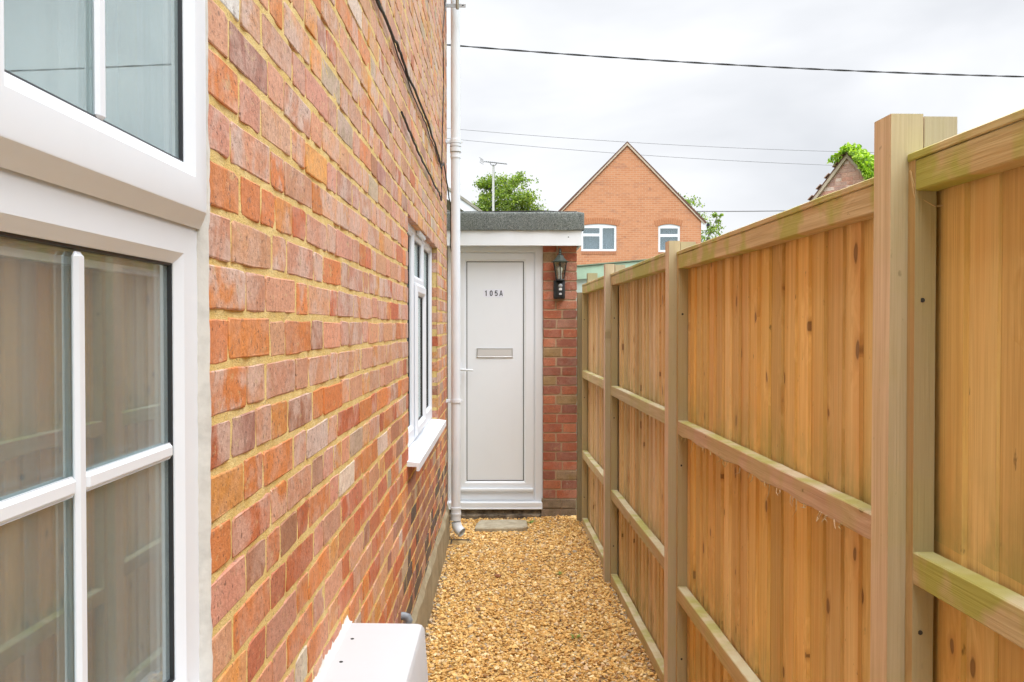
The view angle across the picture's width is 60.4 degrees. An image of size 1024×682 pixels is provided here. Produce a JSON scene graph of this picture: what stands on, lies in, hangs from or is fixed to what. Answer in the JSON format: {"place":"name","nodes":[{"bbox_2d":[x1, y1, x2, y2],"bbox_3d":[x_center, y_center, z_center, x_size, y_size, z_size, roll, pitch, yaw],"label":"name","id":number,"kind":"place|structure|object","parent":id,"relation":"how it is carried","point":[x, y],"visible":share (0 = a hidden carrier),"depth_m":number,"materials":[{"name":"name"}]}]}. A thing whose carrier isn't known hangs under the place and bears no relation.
{"place":"outdoors","nodes":[
{"label":"outdoors","id":0,"kind":"place"},
{"bbox_2d":[425,515,659,681],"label":"path","id":1,"kind":"structure","parent":0,"point":[522,634],"depth_m":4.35,"materials":[{"name":"beige gravel"}]},
{"bbox_2d":[450,539,470,544],"bbox_3d":[-0.362,1.437,6.213,0.144,0.040,0.144,0,1,0],"label":"drain gully","id":2,"kind":"object","parent":1,"relation":"in","point":[459,539],"visible":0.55,"depth_m":6.28,"materials":[{"name":"black metal"}]},
{"bbox_2d":[475,519,527,532],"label":"step slab","id":3,"kind":"structure","parent":1,"relation":"on","point":[507,525],"depth_m":6.61,"materials":[{"name":"stone"}]},
{"bbox_2d":[577,108,1023,681],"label":"timber fence","id":4,"kind":"object","parent":1,"relation":"on","point":[801,442],"visible":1,"depth_m":2.02,"materials":[{"name":"brown wood"}]},
{"bbox_2d":[909,170,942,206],"bbox_3d":[0.733,-0.269,1.550,0.062,0.066,0.005,0,1,9],"label":"dry stem","id":5,"kind":"object","parent":4,"relation":"attached to","point":[912,181],"visible":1,"depth_m":1.55,"materials":[{"name":"brown plant"}]},
{"bbox_2d":[447,138,818,164],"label":"overhead wire","id":6,"kind":"object","parent":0,"point":[646,155],"visible":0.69,"depth_m":41.90,"materials":[{"name":"grey metal"}]},
{"bbox_2d":[558,141,709,264],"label":"gable house","id":7,"kind":"structure","parent":0,"point":[628,200],"depth_m":31.96,"materials":[{"name":"brick"}]},
{"bbox_2d":[581,218,620,253],"bbox_3d":[3.140,-3.814,32.065,1.630,1.326,0.227,0,1,0],"label":"window","id":8,"kind":"structure","parent":7,"relation":"in","point":[601,238],"depth_m":31.99,"materials":[{"name":"white plastic"}]},
{"bbox_2d":[654,218,682,254],"bbox_3d":[5.678,-3.793,32.084,1.053,1.348,0.227,0,1,0],"label":"window","id":9,"kind":"structure","parent":7,"relation":"in","point":[667,232],"depth_m":32.00,"materials":[{"name":"white plastic"}]},
{"bbox_2d":[697,210,785,211],"bbox_3d":[11.177,-5.376,35.995,9.101,0.195,0.040,0,1,0],"label":"overhead wire","id":10,"kind":"object","parent":7,"relation":"attached to","point":[742,211],"visible":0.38,"depth_m":35.97,"materials":[{"name":"grey"}]},
{"bbox_2d":[448,128,873,152],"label":"overhead wire","id":11,"kind":"object","parent":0,"point":[652,143],"visible":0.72,"depth_m":41.89,"materials":[{"name":"grey metal"}]},
{"bbox_2d":[446,0,1023,241],"label":"sky","id":12,"kind":"structure","parent":0,"point":[643,102],"materials":[{"name":"white"}]},
{"bbox_2d":[447,44,1023,76],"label":"overhead cable","id":13,"kind":"object","parent":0,"point":[544,52],"visible":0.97,"depth_m":8.11,"materials":[{"name":"grey plastic"}]},
{"label":"ground","id":14,"kind":"structure","parent":0,"visible":0},
{"bbox_2d":[0,0,449,681],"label":"brick house","id":15,"kind":"structure","parent":14,"relation":"on","point":[222,340],"depth_m":1.27,"materials":[{"name":"red brick"}]},
{"bbox_2d":[0,0,212,681],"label":"window","id":16,"kind":"structure","parent":15,"relation":"in","point":[72,180],"depth_m":1.10,"materials":[{"name":"white plastic"}]},
{"bbox_2d":[313,615,427,681],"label":"meter box","id":17,"kind":"object","parent":15,"relation":"attached to","point":[374,652],"visible":1,"depth_m":2.10,"materials":[{"name":"white plastic"}]},
{"bbox_2d":[401,612,412,623],"bbox_3d":[-0.427,1.123,3.517,0.073,0.080,0.039,0,1,0],"label":"waste pipe","id":18,"kind":"object","parent":15,"relation":"attached to","point":[406,617],"visible":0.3,"depth_m":3.50,"materials":[{"name":"grey plastic"}]},
{"bbox_2d":[375,0,441,164],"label":"wall cable","id":19,"kind":"object","parent":15,"relation":"attached to","point":[397,45],"depth_m":3.55,"materials":[{"name":"black rubber"}]},
{"bbox_2d":[379,0,440,167],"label":"wall cable","id":20,"kind":"object","parent":15,"relation":"attached to","point":[412,94],"depth_m":3.86,"materials":[{"name":"black"}]},
{"bbox_2d":[400,111,441,200],"bbox_3d":[-0.441,-0.898,4.541,0.016,0.051,2.162,0,1,0],"label":"wall cable","id":21,"kind":"object","parent":15,"relation":"attached to","point":[412,138],"depth_m":4.06,"materials":[{"name":"black rubber"}]},
{"bbox_2d":[407,223,445,470],"bbox_3d":[-0.473,-0.029,4.572,0.146,1.133,1.700,0,1,0],"label":"window","id":22,"kind":"structure","parent":15,"relation":"in","point":[424,432],"depth_m":4.61,"materials":[{"name":"white plastic"}]},
{"bbox_2d":[441,0,445,197],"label":"wall cable","id":23,"kind":"object","parent":15,"relation":"attached to","point":[443,98],"depth_m":5.77,"materials":[{"name":"black"}]},
{"bbox_2d":[441,162,450,248],"bbox_3d":[-0.442,-0.877,5.952,0.018,0.602,0.748,0,1,1],"label":"wall cable","id":24,"kind":"object","parent":15,"relation":"attached to","point":[449,200],"depth_m":6.13,"materials":[{"name":"black plastic"}]},
{"bbox_2d":[444,0,465,10],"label":"wall bracket","id":25,"kind":"object","parent":15,"relation":"attached to","point":[457,5],"depth_m":6.02,"materials":[{"name":"metal"}]},
{"bbox_2d":[446,0,464,536],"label":"downpipe","id":26,"kind":"object","parent":15,"relation":"attached to","point":[455,142],"visible":1,"depth_m":6.16,"materials":[{"name":"white plastic"}]},
{"bbox_2d":[446,187,481,210],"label":"white neighbour","id":27,"kind":"structure","parent":14,"relation":"on","point":[466,205],"depth_m":13.71,"materials":[{"name":"grey paint"}]},
{"bbox_2d":[479,157,506,210],"bbox_3d":[-0.311,-2.183,15.963,0.773,2.259,0.268,0,1,4],"label":"television aerial","id":28,"kind":"object","parent":27,"relation":"attached to","point":[493,198],"visible":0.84,"depth_m":15.94,"materials":[{"name":"silver metal"}]},
{"bbox_2d":[471,171,547,210],"bbox_3d":[-0.434,-3.398,39.983,4.180,8.656,3.404,0,1,0],"label":"broadleaf tree","id":29,"kind":"object","parent":14,"relation":"on","point":[523,200],"visible":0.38,"depth_m":39.39,"materials":[{"name":"green plant"}]},
{"bbox_2d":[446,212,583,521],"bbox_3d":[-0.065,0.208,8.089,1.232,2.472,2.530,0,1,0],"label":"porch","id":30,"kind":"object","parent":14,"relation":"on","point":[518,377],"visible":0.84,"depth_m":7.00,"materials":[{"name":"brick"}]},
{"bbox_2d":[447,246,542,509],"bbox_3d":[-0.138,0.284,7.002,0.764,2.098,0.125,0,1,0],"label":"door","id":31,"kind":"structure","parent":30,"relation":"in","point":[501,287],"depth_m":7.02,"materials":[{"name":"white plastic"}]},
{"bbox_2d":[447,210,576,211],"bbox_3d":[-0.072,-1.014,6.880,1.160,0.018,0.022,0,1,-1],"label":"roof cable","id":32,"kind":"object","parent":30,"relation":"on","point":[519,211],"visible":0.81,"depth_m":6.88,"materials":[{"name":"black plastic"}]},
{"bbox_2d":[551,248,568,298],"bbox_3d":[0.375,-0.530,6.878,0.138,0.400,0.161,0,1,0],"label":"wall lantern","id":33,"kind":"object","parent":30,"relation":"attached to","point":[559,288],"depth_m":6.88,"materials":[{"name":"black metal"}]},
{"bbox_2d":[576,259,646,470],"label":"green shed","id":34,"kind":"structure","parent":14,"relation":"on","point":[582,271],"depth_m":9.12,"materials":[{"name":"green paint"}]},
{"bbox_2d":[678,192,725,242],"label":"tree","id":35,"kind":"object","parent":14,"relation":"on","point":[712,228],"visible":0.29,"depth_m":43.89,"materials":[{"name":"green plant"}]},
{"bbox_2d":[807,147,870,200],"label":"gable","id":36,"kind":"structure","parent":14,"relation":"on","point":[845,172],"depth_m":16.26,"materials":[{"name":"brick"}]},
{"bbox_2d":[827,142,873,179],"bbox_3d":[7.256,-2.405,16.506,1.838,2.593,2.551,1,1,44],"label":"ivy","id":37,"kind":"object","parent":36,"relation":"attached to","point":[863,159],"visible":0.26,"depth_m":15.94,"materials":[{"name":"green plant"}]}
]}

